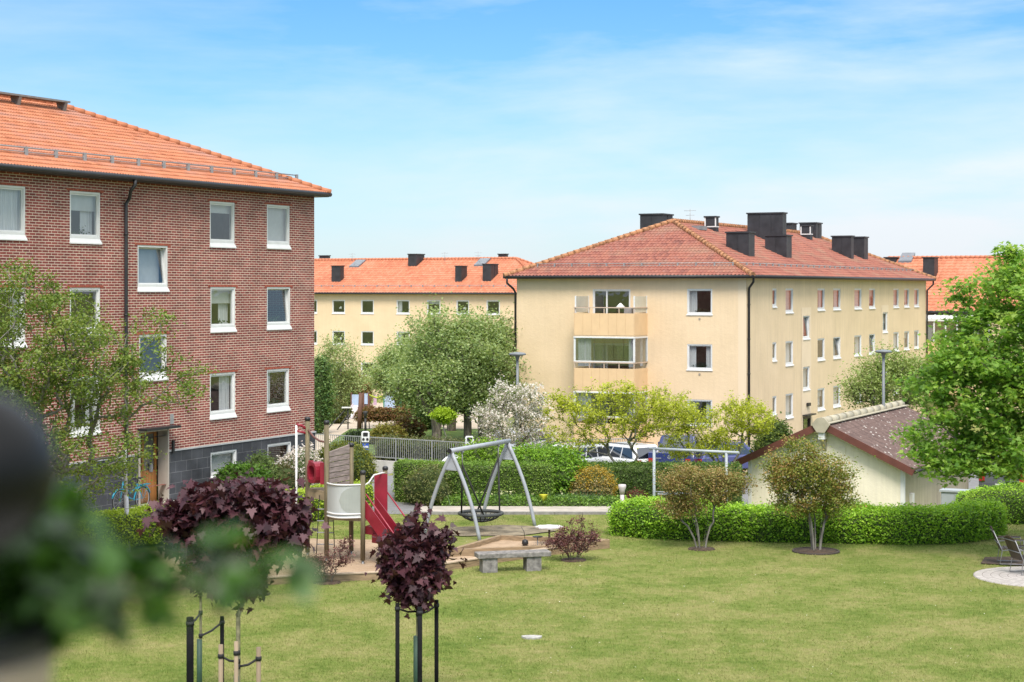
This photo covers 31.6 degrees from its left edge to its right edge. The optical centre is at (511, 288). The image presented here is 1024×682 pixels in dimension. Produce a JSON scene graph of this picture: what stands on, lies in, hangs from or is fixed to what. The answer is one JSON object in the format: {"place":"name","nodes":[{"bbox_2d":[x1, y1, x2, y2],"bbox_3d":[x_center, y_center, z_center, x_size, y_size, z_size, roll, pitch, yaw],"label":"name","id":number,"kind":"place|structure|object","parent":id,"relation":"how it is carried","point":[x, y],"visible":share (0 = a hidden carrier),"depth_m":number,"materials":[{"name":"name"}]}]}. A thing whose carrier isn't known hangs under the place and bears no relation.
{"place":"outdoors","nodes":[
{"label":"outdoors","id":0,"kind":"place"},
{"bbox_2d":[124,538,473,582],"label":"play sand","id":1,"kind":"structure","parent":0,"point":[356,565],"depth_m":47.09,"materials":[{"name":"sand"}]},
{"bbox_2d":[295,417,404,563],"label":"play tower","id":2,"kind":"structure","parent":1,"relation":"on","point":[345,500],"depth_m":46.34,"materials":[{"name":"plastic"}]},
{"bbox_2d":[315,429,348,452],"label":"footpath","id":3,"kind":"structure","parent":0,"point":[336,432],"depth_m":98.69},
{"bbox_2d":[314,354,338,433],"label":"ivy clump","id":4,"kind":"object","parent":3,"relation":"on","point":[323,397],"visible":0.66,"depth_m":99.58,"materials":[{"name":"green plant"}]},
{"bbox_2d":[370,484,414,513],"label":"ramp path","id":5,"kind":"structure","parent":0,"point":[406,508],"depth_m":58.15,"materials":[{"name":"concrete"}]},
{"bbox_2d":[321,429,492,454],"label":"park lawn","id":6,"kind":"structure","parent":0,"point":[459,433],"depth_m":98.64,"materials":[{"name":"plant"}]},
{"bbox_2d":[368,421,407,443],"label":"park shrub","id":7,"kind":"object","parent":6,"relation":"on","point":[385,428],"visible":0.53,"depth_m":91.64,"materials":[{"name":"plant"}]},
{"bbox_2d":[393,413,427,438],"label":"park shrub","id":8,"kind":"object","parent":6,"relation":"on","point":[409,426],"visible":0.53,"depth_m":94.55,"materials":[{"name":"brown plant"}]},
{"bbox_2d":[371,346,475,439],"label":"round tree","id":9,"kind":"object","parent":6,"relation":"on","point":[413,387],"visible":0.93,"depth_m":91.25,"materials":[{"name":"green plant"}]},
{"bbox_2d":[426,406,459,439],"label":"lime globe tree","id":10,"kind":"object","parent":6,"relation":"on","point":[443,416],"visible":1,"depth_m":87.20,"materials":[{"name":"green plant"}]},
{"bbox_2d":[377,291,529,439],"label":"round tree","id":11,"kind":"object","parent":6,"relation":"on","point":[454,340],"visible":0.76,"depth_m":92.67,"materials":[{"name":"green plant"}]},
{"bbox_2d":[457,298,539,438],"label":"round tree","id":12,"kind":"object","parent":6,"relation":"on","point":[507,321],"visible":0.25,"depth_m":94.77,"materials":[{"name":"green plant"}]},
{"bbox_2d":[329,403,513,428],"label":"playground ground","id":13,"kind":"structure","parent":0,"point":[353,424],"depth_m":110.31,"materials":[{"name":"sand"}]},
{"bbox_2d":[329,396,353,423],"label":"park shrub","id":14,"kind":"object","parent":13,"relation":"on","point":[340,404],"visible":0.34,"depth_m":111.45,"materials":[{"name":"green plant"}]},
{"bbox_2d":[314,326,372,401],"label":"round tree","id":15,"kind":"object","parent":13,"relation":"on","point":[343,380],"visible":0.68,"depth_m":121.56,"materials":[{"name":"green plant"}]},
{"bbox_2d":[346,391,401,418],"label":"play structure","id":16,"kind":"object","parent":13,"relation":"on","point":[355,399],"visible":0.3,"depth_m":120.92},
{"bbox_2d":[355,323,426,408],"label":"round tree","id":17,"kind":"object","parent":13,"relation":"on","point":[380,365],"visible":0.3,"depth_m":105.27,"materials":[{"name":"green plant"}]},
{"bbox_2d":[440,525,556,535],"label":"worn soil under swing","id":18,"kind":"structure","parent":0,"point":[495,530],"depth_m":52.24,"materials":[{"name":"sand"}]},
{"bbox_2d":[0,0,1023,262],"label":"sky","id":19,"kind":"structure","parent":0,"point":[533,131],"materials":[{"name":"blue"}]},
{"bbox_2d":[416,506,610,513],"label":"garden path","id":20,"kind":"structure","parent":0,"point":[526,508],"depth_m":57.10,"materials":[{"name":"concrete"}]},
{"bbox_2d":[443,489,610,504],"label":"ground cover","id":21,"kind":"object","parent":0,"point":[575,493],"depth_m":58.23,"materials":[{"name":"plant"}]},
{"bbox_2d":[52,497,1023,681],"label":"lawn","id":22,"kind":"structure","parent":0,"point":[463,540],"depth_m":38.09,"materials":[{"name":"plant"}]},
{"bbox_2d":[0,252,219,510],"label":"hawthorn tree","id":23,"kind":"object","parent":22,"relation":"on","point":[71,328],"visible":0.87,"depth_m":44.11,"materials":[{"name":"green plant"}]},
{"bbox_2d":[186,610,224,681],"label":"black stake set","id":24,"kind":"object","parent":22,"relation":"on","point":[190,652],"visible":0.91,"depth_m":29.00,"materials":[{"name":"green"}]},
{"bbox_2d":[70,479,373,546],"bbox_3d":[-8.811,6.397,50.275,1.742,1.362,16.329,0,0,29],"label":"lime hedge","id":25,"kind":"object","parent":22,"relation":"on","point":[129,524],"visible":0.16,"depth_m":47.76,"materials":[{"name":"green plant"}]},
{"bbox_2d":[125,467,330,681],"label":"purple maple","id":26,"kind":"object","parent":22,"relation":"on","point":[275,517],"visible":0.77,"depth_m":25.74,"materials":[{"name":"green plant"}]},
{"bbox_2d":[218,641,261,681],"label":"wooden stake set","id":27,"kind":"object","parent":22,"relation":"on","point":[237,661],"visible":1,"depth_m":25.89,"materials":[{"name":"brown wood"}]},
{"bbox_2d":[317,580,340,584],"bbox_3d":[-4.398,6.987,43.115,0.720,0.065,0.720,0,0,0],"label":"soil disc","id":28,"kind":"object","parent":22,"relation":"on","point":[333,582],"visible":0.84,"depth_m":42.94,"materials":[{"name":"brown soil"}]},
{"bbox_2d":[306,535,356,581],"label":"purple shrub","id":29,"kind":"object","parent":28,"relation":"on","point":[322,561],"visible":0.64,"depth_m":43.00,"materials":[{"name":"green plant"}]},
{"bbox_2d":[181,546,559,589],"bbox_3d":[-6.468,6.940,43.199,17.884,0.340,2.201,0,0,-25],"label":"sand pit edging","id":30,"kind":"object","parent":22,"relation":"on","point":[371,575],"visible":0.07,"depth_m":43.49,"materials":[{"name":"wood"}]},
{"bbox_2d":[364,502,467,635],"bbox_3d":[-1.569,5.304,30.055,1.500,3.591,1.403,0,0,-42],"label":"purple maple","id":31,"kind":"object","parent":22,"relation":"on","point":[414,572],"visible":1,"depth_m":29.75,"materials":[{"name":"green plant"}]},
{"bbox_2d":[395,600,438,681],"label":"black stake set","id":32,"kind":"object","parent":22,"relation":"on","point":[417,658],"visible":1,"depth_m":29.69,"materials":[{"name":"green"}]},
{"bbox_2d":[424,439,536,540],"bbox_3d":[-0.916,5.751,52.278,1.889,2.582,3.814,0,0,26],"label":"nest swing","id":33,"kind":"object","parent":22,"relation":"on","point":[452,464],"visible":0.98,"depth_m":51.98,"materials":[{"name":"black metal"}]},
{"bbox_2d":[474,549,550,572],"bbox_3d":[0.020,6.785,44.950,1.860,0.530,0.480,0,0,-14],"label":"stone bench","id":34,"kind":"object","parent":22,"relation":"on","point":[488,560],"visible":0.98,"depth_m":44.79,"materials":[{"name":"grey stone"}]},
{"bbox_2d":[561,558,586,561],"bbox_3d":[1.581,6.987,46.662,0.720,0.065,0.720,0,0,0],"label":"soil disc","id":35,"kind":"object","parent":22,"relation":"on","point":[573,560],"visible":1,"depth_m":46.51,"materials":[{"name":"brown soil"}]},
{"bbox_2d":[540,515,601,559],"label":"purple shrub","id":36,"kind":"object","parent":35,"relation":"on","point":[560,536],"visible":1,"depth_m":46.52,"materials":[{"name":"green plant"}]},
{"bbox_2d":[647,458,763,547],"bbox_3d":[5.191,5.839,48.802,3.152,2.536,2.084,0,0,0],"label":"bronze multistem tree","id":37,"kind":"object","parent":22,"relation":"on","point":[688,478],"visible":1,"depth_m":48.48,"materials":[{"name":"green plant"}]},
{"bbox_2d":[603,493,1011,544],"bbox_3d":[8.411,6.476,50.885,11.660,1.426,3.217,0,0,0],"label":"clipped hedge","id":38,"kind":"object","parent":22,"relation":"on","point":[951,522],"visible":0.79,"depth_m":50.06,"materials":[{"name":"green plant"}]},
{"bbox_2d":[795,548,836,552],"bbox_3d":[8.090,6.980,48.200,1.160,0.080,1.154,0,0,0],"label":"mulch bed","id":39,"kind":"object","parent":22,"relation":"on","point":[817,550],"visible":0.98,"depth_m":48.06,"materials":[{"name":"brown soil"}]},
{"bbox_2d":[748,429,868,549],"bbox_3d":[7.877,5.424,48.200,3.205,3.359,2.349,0,0,0],"label":"bronze multistem tree","id":40,"kind":"object","parent":39,"relation":"on","point":[820,479],"visible":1,"depth_m":47.93,"materials":[{"name":"green plant"}]},
{"bbox_2d":[874,241,1023,488],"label":"maple","id":41,"kind":"object","parent":22,"relation":"on","point":[981,362],"visible":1,"depth_m":46.78,"materials":[{"name":"green plant"}]},
{"bbox_2d":[953,481,1023,524],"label":"clipped hedge","id":42,"kind":"object","parent":22,"relation":"on","point":[1010,496],"visible":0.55,"depth_m":54.12,"materials":[{"name":"green plant"}]},
{"bbox_2d":[973,566,1023,586],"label":"paved circle","id":43,"kind":"object","parent":22,"relation":"on","point":[1003,575],"visible":0.82,"depth_m":44.07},
{"bbox_2d":[1003,535,1023,574],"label":"garden chair","id":44,"kind":"object","parent":43,"relation":"on","point":[1013,547],"visible":1,"depth_m":44.27,"materials":[{"name":"metal"}]},
{"bbox_2d":[981,556,1023,565],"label":"corner mulch","id":45,"kind":"object","parent":22,"relation":"on","point":[985,560],"visible":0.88,"depth_m":46.30,"materials":[{"name":"brown plant"}]},
{"bbox_2d":[990,526,1023,564],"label":"garden chair","id":46,"kind":"object","parent":45,"relation":"on","point":[1000,547],"visible":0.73,"depth_m":45.78,"materials":[{"name":"metal"}]},
{"bbox_2d":[157,396,1012,510],"bbox_3d":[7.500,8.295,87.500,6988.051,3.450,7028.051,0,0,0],"label":"ground","id":47,"kind":"structure","parent":0,"point":[975,428],"depth_m":117.52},
{"bbox_2d":[0,91,331,511],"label":"brick apartment house","id":48,"kind":"structure","parent":47,"relation":"on","point":[213,251],"depth_m":56.86,"materials":[{"name":"brick"}]},
{"bbox_2d":[0,185,27,240],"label":"window","id":49,"kind":"structure","parent":48,"relation":"in","point":[12,198],"depth_m":49.84,"materials":[{"name":"white paint"}]},
{"bbox_2d":[1,288,27,347],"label":"window","id":50,"kind":"structure","parent":48,"relation":"in","point":[14,300],"depth_m":49.98,"materials":[{"name":"white paint"}]},
{"bbox_2d":[70,288,99,335],"bbox_3d":[-12.433,0.677,52.392,0.319,1.421,1.416,0,0,26],"label":"window","id":51,"kind":"structure","parent":48,"relation":"in","point":[96,290],"depth_m":52.88,"materials":[{"name":"white paint"}]},
{"bbox_2d":[69,375,100,437],"bbox_3d":[-12.409,3.386,52.380,0.264,1.736,1.416,0,0,26],"label":"window","id":52,"kind":"structure","parent":48,"relation":"in","point":[73,404],"depth_m":52.45,"materials":[{"name":"white paint"}]},
{"bbox_2d":[69,191,101,244],"bbox_3d":[-12.454,-2.051,52.402,0.365,1.514,1.416,0,0,26],"label":"window","id":53,"kind":"structure","parent":48,"relation":"in","point":[87,203],"depth_m":52.67,"materials":[{"name":"white paint"}]},
{"bbox_2d":[140,431,156,502],"bbox_3d":[-11.269,5.485,55.321,0.100,2.250,1.334,0,0,26],"label":"front door","id":54,"kind":"structure","parent":48,"relation":"in","point":[152,475],"depth_m":55.65,"materials":[{"name":"brown wood"}]},
{"bbox_2d":[137,245,169,291],"bbox_3d":[-11.071,-0.613,55.232,0.395,1.420,1.551,0,0,26],"label":"window","id":55,"kind":"structure","parent":48,"relation":"in","point":[148,255],"depth_m":55.55,"materials":[{"name":"white paint"}]},
{"bbox_2d":[139,334,168,381],"bbox_3d":[-11.024,2.097,55.223,0.307,1.420,1.426,0,0,26],"label":"window","id":56,"kind":"structure","parent":48,"relation":"in","point":[154,375],"depth_m":55.47,"materials":[{"name":"white paint"}]},
{"bbox_2d":[210,449,235,477],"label":"window","id":57,"kind":"structure","parent":48,"relation":"in","point":[226,456],"depth_m":58.54,"materials":[{"name":"white paint"}]},
{"bbox_2d":[210,201,236,247],"bbox_3d":[-9.407,-2.062,58.437,0.255,1.483,1.432,0,0,26],"label":"window","id":58,"kind":"structure","parent":48,"relation":"in","point":[215,207],"depth_m":58.64,"materials":[{"name":"white paint"}]},
{"bbox_2d":[210,287,236,332],"bbox_3d":[-9.440,0.673,58.491,0.365,1.463,1.433,0,0,26],"label":"window","id":59,"kind":"structure","parent":48,"relation":"in","point":[222,296],"depth_m":58.82,"materials":[{"name":"white paint"}]},
{"bbox_2d":[210,372,236,419],"bbox_3d":[-9.404,3.449,58.455,0.265,1.483,1.468,0,0,26],"label":"window","id":60,"kind":"structure","parent":48,"relation":"in","point":[224,412],"depth_m":58.77,"materials":[{"name":"white paint"}]},
{"bbox_2d":[267,368,290,412],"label":"window","id":61,"kind":"structure","parent":48,"relation":"in","point":[277,407],"depth_m":61.43,"materials":[{"name":"white paint"}]},
{"bbox_2d":[267,204,291,249],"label":"window","id":62,"kind":"structure","parent":48,"relation":"in","point":[278,216],"depth_m":61.55,"materials":[{"name":"white paint"}]},
{"bbox_2d":[267,287,291,329],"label":"window","id":63,"kind":"structure","parent":48,"relation":"in","point":[280,325],"depth_m":61.61,"materials":[{"name":"white paint"}]},
{"bbox_2d":[212,460,274,487],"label":"bush","id":64,"kind":"object","parent":47,"relation":"on","point":[229,470],"visible":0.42,"depth_m":57.02,"materials":[{"name":"green plant"}]},
{"bbox_2d":[239,448,281,486],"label":"bush","id":65,"kind":"object","parent":47,"relation":"on","point":[259,458],"visible":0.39,"depth_m":58.32,"materials":[{"name":"green plant"}]},
{"bbox_2d":[273,457,300,488],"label":"bush","id":66,"kind":"object","parent":47,"relation":"on","point":[284,471],"visible":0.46,"depth_m":59.04,"materials":[{"name":"green plant"}]},
{"bbox_2d":[274,440,322,487],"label":"white flowering shrub","id":67,"kind":"object","parent":47,"relation":"on","point":[290,457],"visible":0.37,"depth_m":59.65,"materials":[{"name":"plant"}]},
{"bbox_2d":[317,437,377,483],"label":"yellow green shrub","id":68,"kind":"object","parent":47,"relation":"on","point":[363,456],"visible":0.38,"depth_m":65.62,"materials":[{"name":"green plant"}]},
{"bbox_2d":[353,405,413,428],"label":"beech row","id":69,"kind":"object","parent":47,"relation":"on","point":[383,414],"visible":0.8,"depth_m":104.08,"materials":[{"name":"brown plant"}]},
{"bbox_2d":[373,460,394,472],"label":"retaining wall","id":70,"kind":"structure","parent":47,"relation":"on","point":[382,463],"depth_m":83.58,"materials":[{"name":"concrete"}]},
{"bbox_2d":[316,434,477,460],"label":"railing","id":71,"kind":"object","parent":70,"relation":"on","point":[395,458],"visible":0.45,"depth_m":83.36,"materials":[{"name":"metal"}]},
{"bbox_2d":[314,254,533,395],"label":"yellow house","id":72,"kind":"structure","parent":47,"relation":"on","point":[361,299],"depth_m":159.82,"materials":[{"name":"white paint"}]},
{"bbox_2d":[371,430,477,461],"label":"railing planting","id":73,"kind":"object","parent":47,"relation":"on","point":[416,449],"visible":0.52,"depth_m":83.36,"materials":[{"name":"grey plant"}]},
{"bbox_2d":[395,458,457,505],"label":"feathery shrub","id":74,"kind":"object","parent":47,"relation":"on","point":[419,487],"visible":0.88,"depth_m":58.35,"materials":[{"name":"green plant"}]},
{"bbox_2d":[391,457,557,502],"bbox_3d":[-1.228,6.299,59.184,5.497,1.573,1.568,0,0,9],"label":"beech hedge","id":75,"kind":"object","parent":47,"relation":"on","point":[538,476],"visible":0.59,"depth_m":58.60,"materials":[{"name":"green plant"}]},
{"bbox_2d":[448,433,515,462],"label":"arching shrub","id":76,"kind":"object","parent":47,"relation":"on","point":[490,453],"visible":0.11,"depth_m":60.07,"materials":[{"name":"green plant"}]},
{"bbox_2d":[466,373,561,451],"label":"blossom tree","id":77,"kind":"object","parent":47,"relation":"on","point":[532,409],"visible":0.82,"depth_m":65.80,"materials":[{"name":"white plant"}]},
{"bbox_2d":[418,511,610,514],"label":"kerb","id":78,"kind":"structure","parent":47,"relation":"on","point":[535,512],"depth_m":56.12,"materials":[{"name":"concrete"}]},
{"bbox_2d":[436,490,619,506],"bbox_3d":[0.619,6.822,58.419,6.172,0.731,1.746,0,0,0],"label":"ground cover","id":79,"kind":"object","parent":47,"relation":"on","point":[514,500],"visible":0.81,"depth_m":57.89,"materials":[{"name":"green plant"}]},
{"bbox_2d":[448,535,609,556],"bbox_3d":[0.269,6.905,48.703,4.649,0.290,2.354,0,0,-16],"label":"raised sandbox","id":80,"kind":"object","parent":47,"relation":"on","point":[469,549],"visible":0.45,"depth_m":48.25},
{"bbox_2d":[475,540,558,547],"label":"sandbox sand","id":81,"kind":"structure","parent":80,"relation":"in","point":[504,543],"depth_m":48.74,"materials":[{"name":"sand"}]},
{"bbox_2d":[507,437,591,494],"bbox_3d":[1.032,6.290,60.041,3.441,2.688,3.216,0,0,0],"label":"arching shrub","id":82,"kind":"object","parent":47,"relation":"on","point":[565,462],"visible":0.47,"depth_m":59.38,"materials":[{"name":"green plant"}]},
{"bbox_2d":[569,476,614,497],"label":"tan shrub","id":83,"kind":"object","parent":47,"relation":"on","point":[597,491],"visible":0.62,"depth_m":58.60,"materials":[{"name":"brown plant"}]},
{"bbox_2d":[567,463,618,495],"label":"golden shrub","id":84,"kind":"object","parent":47,"relation":"on","point":[588,473],"visible":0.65,"depth_m":58.88,"materials":[{"name":"yellow plant"}]},
{"bbox_2d":[538,376,699,461],"bbox_3d":[3.645,5.052,61.907,5.686,4.114,2.609,0,0,0],"label":"spring shrub","id":85,"kind":"object","parent":47,"relation":"on","point":[642,413],"visible":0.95,"depth_m":61.60,"materials":[{"name":"green plant"}]},
{"bbox_2d":[580,458,744,504],"bbox_3d":[4.803,6.750,60.708,5.986,2.191,1.513,0,0,4],"label":"dark hedge","id":86,"kind":"object","parent":47,"relation":"on","point":[632,474],"visible":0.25,"depth_m":60.20,"materials":[{"name":"green plant"}]},
{"bbox_2d":[649,447,739,500],"bbox_3d":[5.703,6.444,56.419,3.019,2.912,0.306,0,0,29],"label":"clothes frame","id":87,"kind":"object","parent":47,"relation":"on","point":[654,449],"visible":0.57,"depth_m":56.61,"materials":[{"name":"metal"}]},
{"bbox_2d":[653,390,781,462],"bbox_3d":[7.104,5.314,63.007,4.443,3.591,2.342,0,0,0],"label":"spring shrub","id":88,"kind":"object","parent":47,"relation":"on","point":[738,421],"visible":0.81,"depth_m":62.77,"materials":[{"name":"green plant"}]},
{"bbox_2d":[503,210,936,471],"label":"yellow apartment house","id":89,"kind":"structure","parent":47,"relation":"on","point":[776,312],"depth_m":93.66,"materials":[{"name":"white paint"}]},
{"bbox_2d":[593,289,629,312],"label":"window","id":90,"kind":"structure","parent":89,"relation":"in","point":[594,290],"depth_m":92.26,"materials":[{"name":"white paint"}]},
{"bbox_2d":[593,343,629,368],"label":"window","id":91,"kind":"structure","parent":89,"relation":"in","point":[600,350],"depth_m":92.55,"materials":[{"name":"glass"}]},
{"bbox_2d":[686,289,712,315],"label":"window","id":92,"kind":"structure","parent":89,"relation":"in","point":[692,309],"depth_m":90.28,"materials":[{"name":"white paint"}]},
{"bbox_2d":[686,344,712,370],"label":"window","id":93,"kind":"structure","parent":89,"relation":"in","point":[691,348],"depth_m":90.15,"materials":[{"name":"white paint"}]},
{"bbox_2d":[747,411,794,469],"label":"dark evergreen shrub","id":94,"kind":"object","parent":47,"relation":"on","point":[781,427],"visible":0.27,"depth_m":79.08,"materials":[{"name":"green plant"}]},
{"bbox_2d":[732,400,968,507],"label":"garage","id":95,"kind":"structure","parent":47,"relation":"on","point":[863,434],"depth_m":63.35,"materials":[{"name":"beige paint"}]},
{"bbox_2d":[828,339,950,415],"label":"round tree","id":96,"kind":"object","parent":47,"relation":"on","point":[898,367],"visible":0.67,"depth_m":85.48,"materials":[{"name":"green plant"}]},
{"bbox_2d":[883,253,1023,417],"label":"house","id":97,"kind":"structure","parent":47,"relation":"on","point":[940,268],"depth_m":134.07,"materials":[{"name":"tile"}]},
{"bbox_2d":[939,488,969,505],"bbox_3d":[14.450,7.270,59.000,0.940,1.460,0.600,0,0,25],"label":"utility cabinet","id":98,"kind":"object","parent":47,"relation":"on","point":[948,495],"visible":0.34,"depth_m":58.85,"materials":[{"name":"metal"}]},
{"bbox_2d":[369,458,981,504],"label":"parking asphalt","id":99,"kind":"structure","parent":0,"point":[973,483],"depth_m":79.91,"materials":[{"name":"asphalt"}]},
{"bbox_2d":[509,352,525,442],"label":"street lamp","id":100,"kind":"object","parent":99,"relation":"on","point":[517,355],"visible":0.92,"depth_m":67.95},
{"bbox_2d":[554,440,601,461],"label":"parked car","id":101,"kind":"object","parent":99,"relation":"on","point":[593,456],"visible":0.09,"depth_m":81.59,"materials":[{"name":"silver metal"}]},
{"bbox_2d":[602,441,656,462],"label":"parked car","id":102,"kind":"object","parent":99,"relation":"on","point":[618,450],"visible":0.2,"depth_m":80.98,"materials":[{"name":"white paint"}]},
{"bbox_2d":[648,433,699,462],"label":"parked car","id":103,"kind":"object","parent":99,"relation":"on","point":[661,457],"visible":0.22,"depth_m":80.64,"materials":[{"name":"blue paint"}]},
{"bbox_2d":[698,438,750,471],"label":"parked car","id":104,"kind":"object","parent":99,"relation":"on","point":[745,451],"visible":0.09,"depth_m":82.44,"materials":[{"name":"blue paint"}]},
{"bbox_2d":[875,349,891,405],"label":"street lamp","id":105,"kind":"object","parent":99,"relation":"on","point":[883,352],"visible":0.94,"depth_m":69.95,"materials":[{"name":"metal"}]},
{"bbox_2d":[979,450,1023,487],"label":"parked car","id":106,"kind":"object","parent":99,"relation":"on","point":[989,481],"visible":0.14,"depth_m":70.59,"materials":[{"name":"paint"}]},
{"bbox_3d":[-0.550,0.730,1.250,1.700,0.060,1.000,0,0,0],"label":"balcony ledge","id":107,"kind":"object","parent":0,"visible":0},
{"bbox_2d":[0,393,59,547],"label":"dark lantern","id":108,"kind":"object","parent":107,"relation":"on","point":[29,473],"visible":1,"depth_m":1.10,"materials":[{"name":"black metal"}]},
{"bbox_2d":[0,480,325,681],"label":"potted plant","id":109,"kind":"object","parent":107,"relation":"on","point":[60,583],"visible":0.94,"depth_m":1.23,"materials":[{"name":"green plant"}]},
{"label":"entrance path","id":110,"kind":"structure","parent":0,"visible":0},
{"bbox_2d":[111,476,150,509],"bbox_3d":[-11.149,5.998,53.039,0.564,1.059,1.779,0,0,26],"label":"bicycle","id":111,"kind":"object","parent":110,"relation":"on","point":[135,493],"visible":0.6,"depth_m":53.21,"materials":[{"name":"teal metal"}]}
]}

